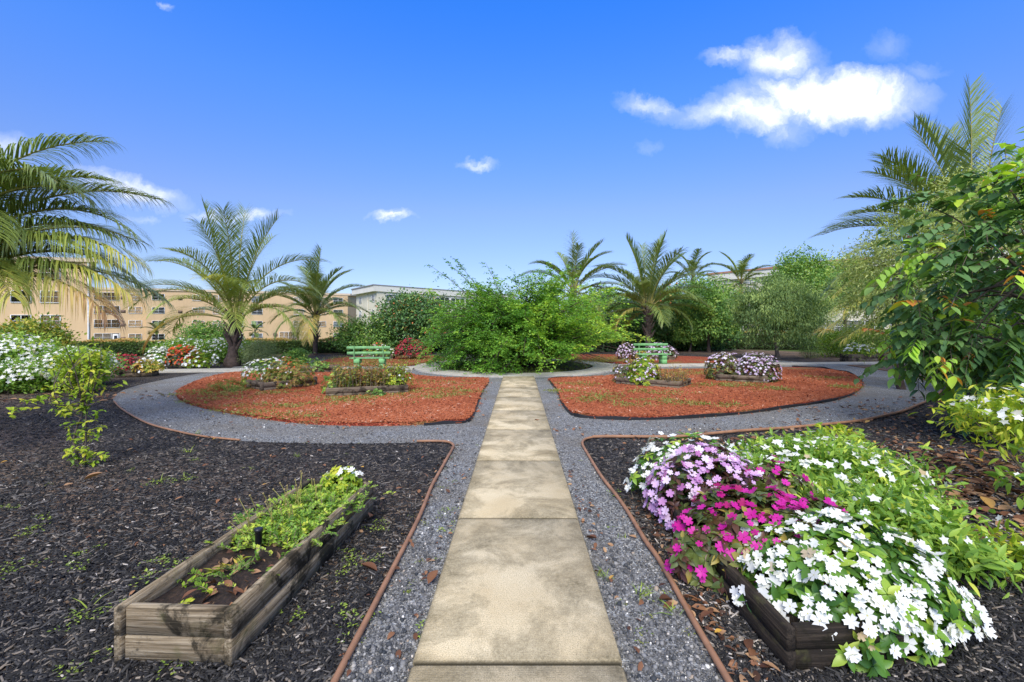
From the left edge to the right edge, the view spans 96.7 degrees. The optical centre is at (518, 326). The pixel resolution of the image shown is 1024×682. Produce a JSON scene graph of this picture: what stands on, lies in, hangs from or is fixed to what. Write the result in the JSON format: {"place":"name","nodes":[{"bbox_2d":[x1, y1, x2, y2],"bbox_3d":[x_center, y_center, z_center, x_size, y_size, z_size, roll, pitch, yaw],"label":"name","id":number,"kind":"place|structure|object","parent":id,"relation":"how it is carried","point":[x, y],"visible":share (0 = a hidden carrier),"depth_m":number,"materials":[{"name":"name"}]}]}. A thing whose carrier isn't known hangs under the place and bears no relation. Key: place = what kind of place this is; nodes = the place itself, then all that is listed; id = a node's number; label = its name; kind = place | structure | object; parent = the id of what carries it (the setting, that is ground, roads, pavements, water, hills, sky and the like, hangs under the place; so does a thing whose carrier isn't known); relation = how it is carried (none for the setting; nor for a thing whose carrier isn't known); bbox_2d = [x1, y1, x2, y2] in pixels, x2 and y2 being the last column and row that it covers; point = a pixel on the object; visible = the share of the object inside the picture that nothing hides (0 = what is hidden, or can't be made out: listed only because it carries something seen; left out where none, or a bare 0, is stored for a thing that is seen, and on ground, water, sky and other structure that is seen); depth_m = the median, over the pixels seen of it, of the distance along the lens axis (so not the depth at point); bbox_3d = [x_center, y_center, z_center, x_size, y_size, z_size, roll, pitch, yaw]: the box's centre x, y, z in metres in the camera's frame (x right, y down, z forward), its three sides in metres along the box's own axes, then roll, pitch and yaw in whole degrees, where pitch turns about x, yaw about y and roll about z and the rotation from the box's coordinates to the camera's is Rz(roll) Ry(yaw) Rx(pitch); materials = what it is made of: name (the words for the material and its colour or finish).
{"place":"outdoors","nodes":[
{"label":"outdoors","id":0,"kind":"place"},
{"bbox_2d":[0,256,96,343],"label":"apartment building","id":1,"kind":"structure","parent":0,"point":[14,310],"depth_m":52.21,"materials":[{"name":"beige paint"}]},
{"bbox_2d":[92,287,355,342],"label":"apartment building","id":2,"kind":"structure","parent":0,"point":[134,323],"depth_m":95.73,"materials":[{"name":"beige paint"}]},
{"bbox_2d":[159,366,413,372],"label":"cross path","id":3,"kind":"structure","parent":0,"point":[210,370],"depth_m":16.05,"materials":[{"name":"concrete"}]},
{"bbox_2d":[347,346,390,368],"bbox_3d":[-5.410,1.116,16.535,1.520,0.859,0.554,0,0,-5],"label":"bench","id":4,"kind":"object","parent":3,"relation":"on","point":[358,360],"visible":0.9,"depth_m":16.34,"materials":[{"name":"green paint"}]},
{"bbox_2d":[0,345,1023,681],"bbox_3d":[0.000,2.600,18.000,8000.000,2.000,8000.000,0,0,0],"label":"ground","id":5,"kind":"structure","parent":0,"point":[784,355],"depth_m":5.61,"materials":[{"name":"black wood"}]},
{"bbox_2d":[0,357,61,394],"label":"shrub","id":6,"kind":"object","parent":5,"relation":"on","point":[27,375],"visible":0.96,"depth_m":10.83,"materials":[{"name":"white plant"}]},
{"bbox_2d":[0,325,79,373],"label":"shrub","id":7,"kind":"object","parent":5,"relation":"on","point":[20,348],"visible":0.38,"depth_m":11.78,"materials":[{"name":"white plant"}]},
{"bbox_2d":[0,311,86,352],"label":"bushy tree","id":8,"kind":"object","parent":5,"relation":"on","point":[31,325],"visible":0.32,"depth_m":16.16,"materials":[{"name":"green plant"}]},
{"bbox_2d":[6,336,127,466],"bbox_3d":[-5.122,0.889,5.113,1.094,1.566,0.679,0,0,-28],"label":"sapling","id":9,"kind":"object","parent":5,"relation":"on","point":[83,405],"visible":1,"depth_m":5.17,"materials":[{"name":"green plant"}]},
{"bbox_2d":[16,341,133,388],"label":"shrub","id":10,"kind":"object","parent":5,"relation":"on","point":[46,360],"visible":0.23,"depth_m":11.99,"materials":[{"name":"green plant"}]},
{"bbox_2d":[48,346,116,392],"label":"shrub","id":11,"kind":"object","parent":5,"relation":"on","point":[78,367],"visible":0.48,"depth_m":10.84,"materials":[{"name":"green plant"}]},
{"bbox_2d":[0,132,175,332],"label":"palm tree","id":12,"kind":"object","parent":5,"relation":"on","point":[21,273],"visible":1,"depth_m":6.40,"materials":[{"name":"green plant"}]},
{"bbox_2d":[113,368,158,377],"bbox_3d":[-12.349,1.482,14.701,1.004,0.238,0.597,0,0,-20],"label":"planter box","id":13,"kind":"object","parent":5,"relation":"on","point":[128,373],"visible":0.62,"depth_m":14.46,"materials":[{"name":"wood"}]},
{"bbox_2d":[130,357,167,372],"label":"flowering plant","id":14,"kind":"object","parent":13,"relation":"in","point":[153,364],"visible":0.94,"depth_m":14.62,"materials":[{"name":"yellow plant"}]},
{"bbox_2d":[142,346,179,366],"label":"flowering plant","id":15,"kind":"object","parent":5,"relation":"on","point":[157,356],"visible":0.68,"depth_m":17.25,"materials":[{"name":"white plant"}]},
{"bbox_2d":[113,401,240,440],"bbox_3d":[-6.322,1.577,7.838,5.696,0.034,0.380,0,0,35],"label":"edging pipe","id":16,"kind":"object","parent":5,"relation":"on","point":[198,435],"visible":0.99,"depth_m":6.88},
{"bbox_2d":[135,333,226,361],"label":"shrub","id":17,"kind":"object","parent":5,"relation":"on","point":[171,342],"visible":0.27,"depth_m":20.17,"materials":[{"name":"green plant"}]},
{"bbox_2d":[164,344,199,367],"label":"flowering plant","id":18,"kind":"object","parent":5,"relation":"on","point":[180,358],"visible":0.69,"depth_m":17.36,"materials":[{"name":"orange plant"}]},
{"bbox_2d":[168,315,228,343],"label":"shrub","id":19,"kind":"object","parent":5,"relation":"on","point":[211,331],"visible":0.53,"depth_m":23.16,"materials":[{"name":"green plant"}]},
{"bbox_2d":[182,348,219,368],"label":"flowering plant","id":20,"kind":"object","parent":5,"relation":"on","point":[201,361],"visible":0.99,"depth_m":17.25,"materials":[{"name":"white plant"}]},
{"bbox_2d":[118,198,334,366],"bbox_3d":[-11.804,-1.916,18.445,8.527,7.061,7.086,0,0,0],"label":"palm tree","id":21,"kind":"object","parent":5,"relation":"on","point":[235,283],"visible":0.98,"depth_m":17.87,"materials":[{"name":"green plant"}]},
{"bbox_2d":[179,334,273,363],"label":"shrub","id":22,"kind":"object","parent":5,"relation":"on","point":[220,346],"visible":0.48,"depth_m":19.74,"materials":[{"name":"green plant"}]},
{"bbox_2d":[71,337,409,355],"bbox_3d":[-15.752,1.089,26.597,19.303,1.032,1.118,0,0,-15],"label":"hedge","id":23,"kind":"object","parent":5,"relation":"on","point":[120,345],"visible":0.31,"depth_m":25.18,"materials":[{"name":"green plant"}]},
{"bbox_2d":[114,479,372,666],"bbox_3d":[-1.591,1.464,3.050,0.580,0.273,1.826,0,0,3],"label":"planter box","id":24,"kind":"object","parent":5,"relation":"on","point":[154,620],"visible":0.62,"depth_m":2.34,"materials":[{"name":"brown wood"}]},
{"bbox_2d":[178,567,231,603],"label":"plant","id":25,"kind":"object","parent":24,"relation":"in","point":[210,590],"visible":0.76,"depth_m":2.43,"materials":[{"name":"green plant"}]},
{"bbox_2d":[204,470,394,575],"bbox_3d":[-1.586,1.264,3.275,0.910,0.282,1.483,0,0,13],"label":"plant","id":26,"kind":"object","parent":24,"relation":"in","point":[302,505],"visible":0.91,"depth_m":3.19,"materials":[{"name":"green plant"}]},
{"bbox_2d":[320,466,363,492],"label":"flowering plant","id":27,"kind":"object","parent":24,"relation":"in","point":[340,475],"visible":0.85,"depth_m":3.79,"materials":[{"name":"green plant"}]},
{"bbox_2d":[235,338,281,366],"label":"shrub","id":28,"kind":"object","parent":5,"relation":"on","point":[257,347],"visible":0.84,"depth_m":18.38,"materials":[{"name":"green plant"}]},
{"bbox_2d":[275,345,314,363],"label":"shrub","id":29,"kind":"object","parent":5,"relation":"on","point":[299,353],"visible":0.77,"depth_m":18.85,"materials":[{"name":"green plant"}]},
{"bbox_2d":[256,244,370,354],"bbox_3d":[-11.683,-1.580,25.795,6.182,6.361,5.702,0,0,0],"label":"palm tree","id":30,"kind":"object","parent":5,"relation":"on","point":[315,276],"visible":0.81,"depth_m":25.32,"materials":[{"name":"green plant"}]},
{"bbox_2d":[319,315,401,354],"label":"shrub","id":31,"kind":"object","parent":5,"relation":"on","point":[356,338],"visible":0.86,"depth_m":25.78,"materials":[{"name":"green plant"}]},
{"bbox_2d":[320,355,445,366],"bbox_3d":[-6.218,1.575,21.449,5.670,0.050,6.751,0,0,0],"label":"red mulch bed","id":32,"kind":"object","parent":5,"relation":"on","point":[335,360],"visible":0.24,"depth_m":20.81,"materials":[{"name":"red wood"}]},
{"bbox_2d":[394,338,431,358],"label":"flowering plant","id":33,"kind":"object","parent":32,"relation":"on","point":[407,353],"visible":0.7,"depth_m":21.58,"materials":[{"name":"red plant"}]},
{"bbox_2d":[330,440,454,681],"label":"edging pipe","id":34,"kind":"object","parent":5,"relation":"on","point":[337,675],"visible":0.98,"depth_m":2.73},
{"bbox_2d":[357,286,460,350],"bbox_3d":[-6.432,-0.442,27.404,6.272,4.233,5.318,0,0,0],"label":"broadleaf tree","id":35,"kind":"object","parent":5,"relation":"on","point":[407,319],"visible":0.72,"depth_m":26.20,"materials":[{"name":"green plant"}]},
{"bbox_2d":[351,284,511,337],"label":"apartment building","id":36,"kind":"structure","parent":5,"relation":"on","point":[365,295],"depth_m":88.80,"materials":[{"name":"beige paint"}]},
{"bbox_2d":[0,355,863,679],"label":"weeds","id":37,"kind":"object","parent":5,"relation":"on","point":[608,393],"visible":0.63,"depth_m":9.64,"materials":[{"name":"green plant"}]},
{"bbox_2d":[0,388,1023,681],"bbox_3d":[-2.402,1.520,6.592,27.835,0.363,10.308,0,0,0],"label":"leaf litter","id":38,"kind":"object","parent":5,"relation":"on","point":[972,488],"visible":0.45,"depth_m":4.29,"materials":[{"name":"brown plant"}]},
{"bbox_2d":[441,361,592,372],"bbox_3d":[-0.100,1.570,18.200,6.060,0.001,6.060,0,0,0],"label":"grass bed","id":39,"kind":"object","parent":5,"relation":"on","point":[561,364],"visible":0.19,"depth_m":17.05,"materials":[{"name":"plant"}]},
{"bbox_2d":[403,258,654,374],"bbox_3d":[0.419,-0.603,18.008,9.400,4.514,9.349,0,0,43],"label":"round bush","id":40,"kind":"object","parent":39,"relation":"on","point":[513,332],"visible":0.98,"depth_m":16.29,"materials":[{"name":"green plant"}]},
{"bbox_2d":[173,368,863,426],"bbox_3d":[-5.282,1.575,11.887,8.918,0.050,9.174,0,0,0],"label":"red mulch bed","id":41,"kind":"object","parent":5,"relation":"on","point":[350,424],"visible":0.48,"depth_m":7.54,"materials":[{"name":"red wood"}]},
{"bbox_2d":[204,377,249,391],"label":"plant","id":42,"kind":"object","parent":41,"relation":"on","point":[236,388],"visible":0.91,"depth_m":10.94,"materials":[{"name":"green plant"}]},
{"bbox_2d":[240,356,289,383],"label":"flowering plant","id":43,"kind":"object","parent":41,"relation":"on","point":[256,367],"visible":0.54,"depth_m":12.11,"materials":[{"name":"white plant"}]},
{"bbox_2d":[246,376,316,390],"bbox_3d":[-6.041,1.460,11.659,0.754,0.281,1.456,0,0,34],"label":"planter box","id":44,"kind":"object","parent":41,"relation":"on","point":[262,385],"visible":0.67,"depth_m":11.24,"materials":[{"name":"wood"}]},
{"bbox_2d":[259,356,315,388],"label":"flowering plant","id":45,"kind":"object","parent":44,"relation":"in","point":[293,371],"visible":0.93,"depth_m":11.49,"materials":[{"name":"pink plant"}]},
{"bbox_2d":[326,381,407,395],"bbox_3d":[-3.542,1.477,10.645,1.774,0.248,0.799,0,0,-20],"label":"planter box","id":46,"kind":"object","parent":41,"relation":"on","point":[346,390],"visible":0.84,"depth_m":10.23,"materials":[{"name":"wood"}]},
{"bbox_2d":[329,361,406,387],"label":"plant","id":47,"kind":"object","parent":46,"relation":"on","point":[354,376],"visible":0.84,"depth_m":10.47,"materials":[{"name":"green plant"}]},
{"bbox_2d":[381,364,414,390],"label":"flowering plant","id":48,"kind":"object","parent":46,"relation":"in","point":[398,378],"visible":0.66,"depth_m":10.68,"materials":[{"name":"green plant"}]},
{"bbox_2d":[518,230,632,347],"bbox_3d":[3.156,-2.042,25.887,5.476,7.285,5.237,0,0,40],"label":"palm tree","id":49,"kind":"object","parent":5,"relation":"on","point":[585,261],"visible":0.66,"depth_m":25.68,"materials":[{"name":"green plant"}]},
{"bbox_2d":[570,312,627,351],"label":"shrub","id":50,"kind":"object","parent":5,"relation":"on","point":[606,344],"visible":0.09,"depth_m":29.11,"materials":[{"name":"green plant"}]},
{"bbox_2d":[565,272,642,334],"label":"broadleaf tree","id":51,"kind":"object","parent":5,"relation":"on","point":[618,299],"visible":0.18,"depth_m":32.25,"materials":[{"name":"green plant"}]},
{"bbox_2d":[559,354,738,363],"bbox_3d":[5.598,1.575,22.517,9.121,0.050,6.487,0,0,0],"label":"red mulch bed","id":52,"kind":"object","parent":5,"relation":"on","point":[686,359],"visible":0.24,"depth_m":21.44,"materials":[{"name":"red wood"}]},
{"bbox_2d":[586,230,716,351],"bbox_3d":[7.663,-2.179,27.078,7.545,7.563,6.422,0,0,30],"label":"palm tree","id":53,"kind":"object","parent":5,"relation":"on","point":[643,285],"visible":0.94,"depth_m":26.73,"materials":[{"name":"green plant"}]},
{"bbox_2d":[609,303,694,350],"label":"shrub","id":54,"kind":"object","parent":5,"relation":"on","point":[658,335],"visible":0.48,"depth_m":29.79,"materials":[{"name":"green plant"}]},
{"bbox_2d":[620,281,698,333],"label":"broadleaf tree","id":55,"kind":"object","parent":5,"relation":"on","point":[671,301],"visible":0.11,"depth_m":32.39,"materials":[{"name":"green plant"}]},
{"bbox_2d":[623,428,733,499],"bbox_3d":[1.524,1.291,4.215,1.113,0.694,0.774,0,0,0],"label":"flowering plant","id":56,"kind":"object","parent":5,"relation":"on","point":[654,452],"visible":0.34,"depth_m":4.18,"materials":[{"name":"white plant"}]},
{"bbox_2d":[669,318,708,351],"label":"tree","id":57,"kind":"object","parent":5,"relation":"on","point":[685,337],"visible":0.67,"depth_m":28.28,"materials":[{"name":"green plant"}]},
{"bbox_2d":[664,248,719,293],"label":"palm tree","id":58,"kind":"object","parent":5,"relation":"on","point":[693,262],"visible":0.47,"depth_m":37.54,"materials":[{"name":"green plant"}]},
{"bbox_2d":[660,308,746,350],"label":"shrub","id":59,"kind":"object","parent":5,"relation":"on","point":[718,343],"visible":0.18,"depth_m":30.08,"materials":[{"name":"green plant"}]},
{"bbox_2d":[548,367,861,416],"bbox_3d":[5.740,1.575,13.231,13.720,0.050,6.647,0,0,-38],"label":"red mulch bed","id":60,"kind":"object","parent":5,"relation":"on","point":[796,368],"visible":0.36,"depth_m":10.87,"materials":[{"name":"red wood"}]},
{"bbox_2d":[616,374,690,387],"bbox_3d":[3.594,1.482,12.191,1.714,0.238,1.004,0,0,37],"label":"planter box","id":61,"kind":"object","parent":60,"relation":"on","point":[659,383],"visible":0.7,"depth_m":11.70,"materials":[{"name":"wood"}]},
{"bbox_2d":[624,355,661,385],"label":"flowering plant","id":62,"kind":"object","parent":61,"relation":"in","point":[642,376],"visible":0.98,"depth_m":11.93,"materials":[{"name":"green plant"}]},
{"bbox_2d":[654,365,689,384],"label":"plant","id":63,"kind":"object","parent":61,"relation":"in","point":[682,375],"visible":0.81,"depth_m":11.85,"materials":[{"name":"plant"}]},
{"bbox_2d":[716,371,767,382],"bbox_3d":[6.429,1.477,13.137,1.302,0.248,1.106,0,0,28],"label":"planter box","id":64,"kind":"object","parent":60,"relation":"on","point":[731,378],"visible":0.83,"depth_m":12.64,"materials":[{"name":"wood"}]},
{"bbox_2d":[703,352,741,381],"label":"flowering plant","id":65,"kind":"object","parent":64,"relation":"in","point":[730,361],"visible":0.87,"depth_m":13.17,"materials":[{"name":"purple plant"}]},
{"bbox_2d":[733,351,781,382],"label":"flowering plant","id":66,"kind":"object","parent":64,"relation":"in","point":[753,367],"visible":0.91,"depth_m":12.72,"materials":[{"name":"purple plant"}]},
{"bbox_2d":[663,280,748,351],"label":"broadleaf tree","id":67,"kind":"object","parent":5,"relation":"on","point":[708,326],"visible":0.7,"depth_m":27.80,"materials":[{"name":"green plant"}]},
{"bbox_2d":[672,272,752,332],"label":"broadleaf tree","id":68,"kind":"object","parent":5,"relation":"on","point":[696,281],"visible":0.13,"depth_m":33.52,"materials":[{"name":"green plant"}]},
{"bbox_2d":[712,251,775,330],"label":"palm tree","id":69,"kind":"object","parent":5,"relation":"on","point":[742,267],"visible":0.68,"depth_m":39.48,"materials":[{"name":"green plant"}]},
{"bbox_2d":[729,452,815,505],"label":"flowering plant","id":70,"kind":"object","parent":5,"relation":"on","point":[772,470],"visible":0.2,"depth_m":3.54,"materials":[{"name":"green plant"}]},
{"bbox_2d":[648,481,904,672],"bbox_3d":[1.475,1.494,3.099,0.565,0.213,2.002,0,0,-2],"label":"planter box","id":71,"kind":"object","parent":5,"relation":"on","point":[794,643],"visible":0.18,"depth_m":2.13,"materials":[{"name":"black wood"}]},
{"bbox_2d":[642,442,770,534],"bbox_3d":[1.594,1.290,3.722,1.082,0.699,1.019,0,0,0],"label":"flowering plant","id":72,"kind":"object","parent":71,"relation":"in","point":[681,462],"visible":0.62,"depth_m":3.58,"materials":[{"name":"purple plant"}]},
{"bbox_2d":[664,480,869,599],"bbox_3d":[1.617,1.356,2.989,1.397,0.593,1.054,0,0,0],"label":"flowering plant","id":73,"kind":"object","parent":71,"relation":"in","point":[690,560],"visible":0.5,"depth_m":2.85,"materials":[{"name":"pink plant"}]},
{"bbox_2d":[730,507,997,678],"bbox_3d":[1.780,1.353,2.540,1.230,0.613,1.087,0,0,0],"label":"flowering plant","id":74,"kind":"object","parent":71,"relation":"in","point":[905,584],"visible":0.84,"depth_m":2.26,"materials":[{"name":"white plant"}]},
{"bbox_2d":[722,271,835,358],"bbox_3d":[12.759,-0.542,22.386,5.060,4.430,4.625,0,0,29],"label":"weeping tree","id":75,"kind":"object","parent":5,"relation":"on","point":[776,298],"visible":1,"depth_m":21.58,"materials":[{"name":"green plant"}]},
{"bbox_2d":[759,241,841,312],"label":"broadleaf tree","id":76,"kind":"object","parent":5,"relation":"on","point":[801,265],"visible":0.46,"depth_m":35.16,"materials":[{"name":"green plant"}]},
{"bbox_2d":[781,277,848,331],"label":"weeping tree","id":77,"kind":"object","parent":5,"relation":"on","point":[828,310],"visible":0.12,"depth_m":34.14,"materials":[{"name":"green plant"}]},
{"bbox_2d":[802,422,868,447],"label":"shrub","id":78,"kind":"object","parent":5,"relation":"on","point":[837,427],"visible":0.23,"depth_m":5.55,"materials":[{"name":"green plant"}]},
{"bbox_2d":[804,323,890,357],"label":"shrub","id":79,"kind":"object","parent":5,"relation":"on","point":[831,347],"visible":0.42,"depth_m":23.72,"materials":[{"name":"green plant"}]},
{"bbox_2d":[700,425,995,519],"bbox_3d":[2.874,1.322,4.447,2.476,0.707,2.200,0,0,0],"label":"shrub","id":80,"kind":"object","parent":5,"relation":"on","point":[820,456],"visible":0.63,"depth_m":4.18,"materials":[{"name":"green plant"}]},
{"bbox_2d":[710,328,988,350],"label":"hedge","id":81,"kind":"object","parent":5,"relation":"on","point":[766,345],"visible":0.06,"depth_m":31.42,"materials":[{"name":"green plant"}]},
{"bbox_2d":[819,252,887,327],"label":"broadleaf tree","id":82,"kind":"object","parent":5,"relation":"on","point":[834,268],"visible":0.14,"depth_m":37.12,"materials":[{"name":"green plant"}]},
{"bbox_2d":[840,353,877,361],"bbox_3d":[15.300,1.412,20.500,1.254,0.378,0.705,0,0,-6],"label":"planter box","id":83,"kind":"object","parent":5,"relation":"on","point":[846,358],"visible":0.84,"depth_m":20.18,"materials":[{"name":"wood"}]},
{"bbox_2d":[841,343,877,358],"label":"flowering plant","id":84,"kind":"object","parent":83,"relation":"in","point":[862,348],"visible":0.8,"depth_m":20.37,"materials":[{"name":"white plant"}]},
{"bbox_2d":[777,467,1023,598],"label":"shrub","id":85,"kind":"object","parent":5,"relation":"on","point":[933,527],"visible":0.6,"depth_m":3.03,"materials":[{"name":"green plant"}]},
{"bbox_2d":[822,185,995,389],"bbox_3d":[9.703,-0.933,11.594,3.369,5.200,3.659,0,0,-27],"label":"feathery tree","id":86,"kind":"object","parent":5,"relation":"on","point":[887,251],"visible":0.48,"depth_m":11.69,"materials":[{"name":"green plant"}]},
{"bbox_2d":[811,72,1023,347],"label":"palm tree","id":87,"kind":"object","parent":5,"relation":"on","point":[903,170],"visible":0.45,"depth_m":15.96,"materials":[{"name":"green plant"}]},
{"bbox_2d":[853,126,1023,452],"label":"broadleaf tree","id":88,"kind":"object","parent":5,"relation":"on","point":[963,359],"visible":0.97,"depth_m":6.49,"materials":[{"name":"green plant"}]},
{"bbox_2d":[891,149,1023,297],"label":"feathery tree","id":89,"kind":"object","parent":5,"relation":"on","point":[961,214],"visible":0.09,"depth_m":12.26,"materials":[{"name":"green plant"}]},
{"bbox_2d":[909,375,1023,471],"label":"shrub","id":90,"kind":"object","parent":5,"relation":"on","point":[999,410],"visible":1,"depth_m":4.24,"materials":[{"name":"green plant"}]},
{"bbox_2d":[913,249,1023,395],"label":"broadleaf tree","id":91,"kind":"object","parent":5,"relation":"on","point":[993,302],"visible":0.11,"depth_m":10.13,"materials":[{"name":"green plant"}]},
{"bbox_2d":[973,515,1023,582],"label":"shrub","id":92,"kind":"object","parent":5,"relation":"on","point":[1015,540],"visible":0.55,"depth_m":3.07,"materials":[{"name":"green plant"}]},
{"bbox_2d":[983,463,1023,509],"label":"shrub","id":93,"kind":"object","parent":5,"relation":"on","point":[1005,481],"visible":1,"depth_m":3.93,"materials":[{"name":"green plant"}]},
{"bbox_2d":[0,0,1023,305],"label":"sky","id":94,"kind":"structure","parent":0,"point":[395,139],"materials":[{"name":"blue"}]},
{"bbox_2d":[414,359,618,377],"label":"ring path","id":95,"kind":"structure","parent":0,"point":[599,368],"depth_m":15.31,"materials":[{"name":"concrete"}]},
{"bbox_2d":[407,376,627,681],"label":"concrete path","id":96,"kind":"structure","parent":0,"point":[517,597],"depth_m":2.78,"materials":[{"name":"beige concrete"}]},
{"bbox_2d":[113,357,940,681],"bbox_3d":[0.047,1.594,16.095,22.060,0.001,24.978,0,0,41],"label":"gravel path","id":97,"kind":"structure","parent":0,"point":[871,389],"depth_m":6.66,"materials":[{"name":"grey gravel"}]},
{"bbox_2d":[581,436,732,681],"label":"edging pipe","id":98,"kind":"object","parent":97,"relation":"on","point":[721,668],"visible":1,"depth_m":2.73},
{"bbox_2d":[549,376,854,419],"bbox_3d":[4.372,1.565,10.953,6.990,0.069,6.403,0,0,0],"label":"landscape edging","id":99,"kind":"object","parent":97,"relation":"on","point":[688,416],"visible":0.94,"depth_m":8.05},
{"bbox_2d":[592,390,942,437],"bbox_3d":[5.960,1.569,8.350,10.479,0.050,1.120,0,0,-27],"label":"edging pipe","id":100,"kind":"object","parent":97,"relation":"on","point":[752,429],"visible":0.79,"depth_m":6.92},
{"bbox_2d":[618,361,904,366],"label":"cross path","id":101,"kind":"structure","parent":0,"point":[780,363],"depth_m":19.07,"materials":[{"name":"concrete"}]},
{"bbox_2d":[633,343,670,363],"bbox_3d":[5.576,1.116,18.977,1.500,0.859,0.554,0,0,-5],"label":"bench","id":102,"kind":"object","parent":101,"relation":"on","point":[662,358],"visible":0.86,"depth_m":19.10,"materials":[{"name":"green paint"}]},
{"bbox_2d":[706,246,1022,334],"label":"apartment building","id":103,"kind":"structure","parent":0,"point":[747,281],"depth_m":61.08,"materials":[{"name":"beige paint"}]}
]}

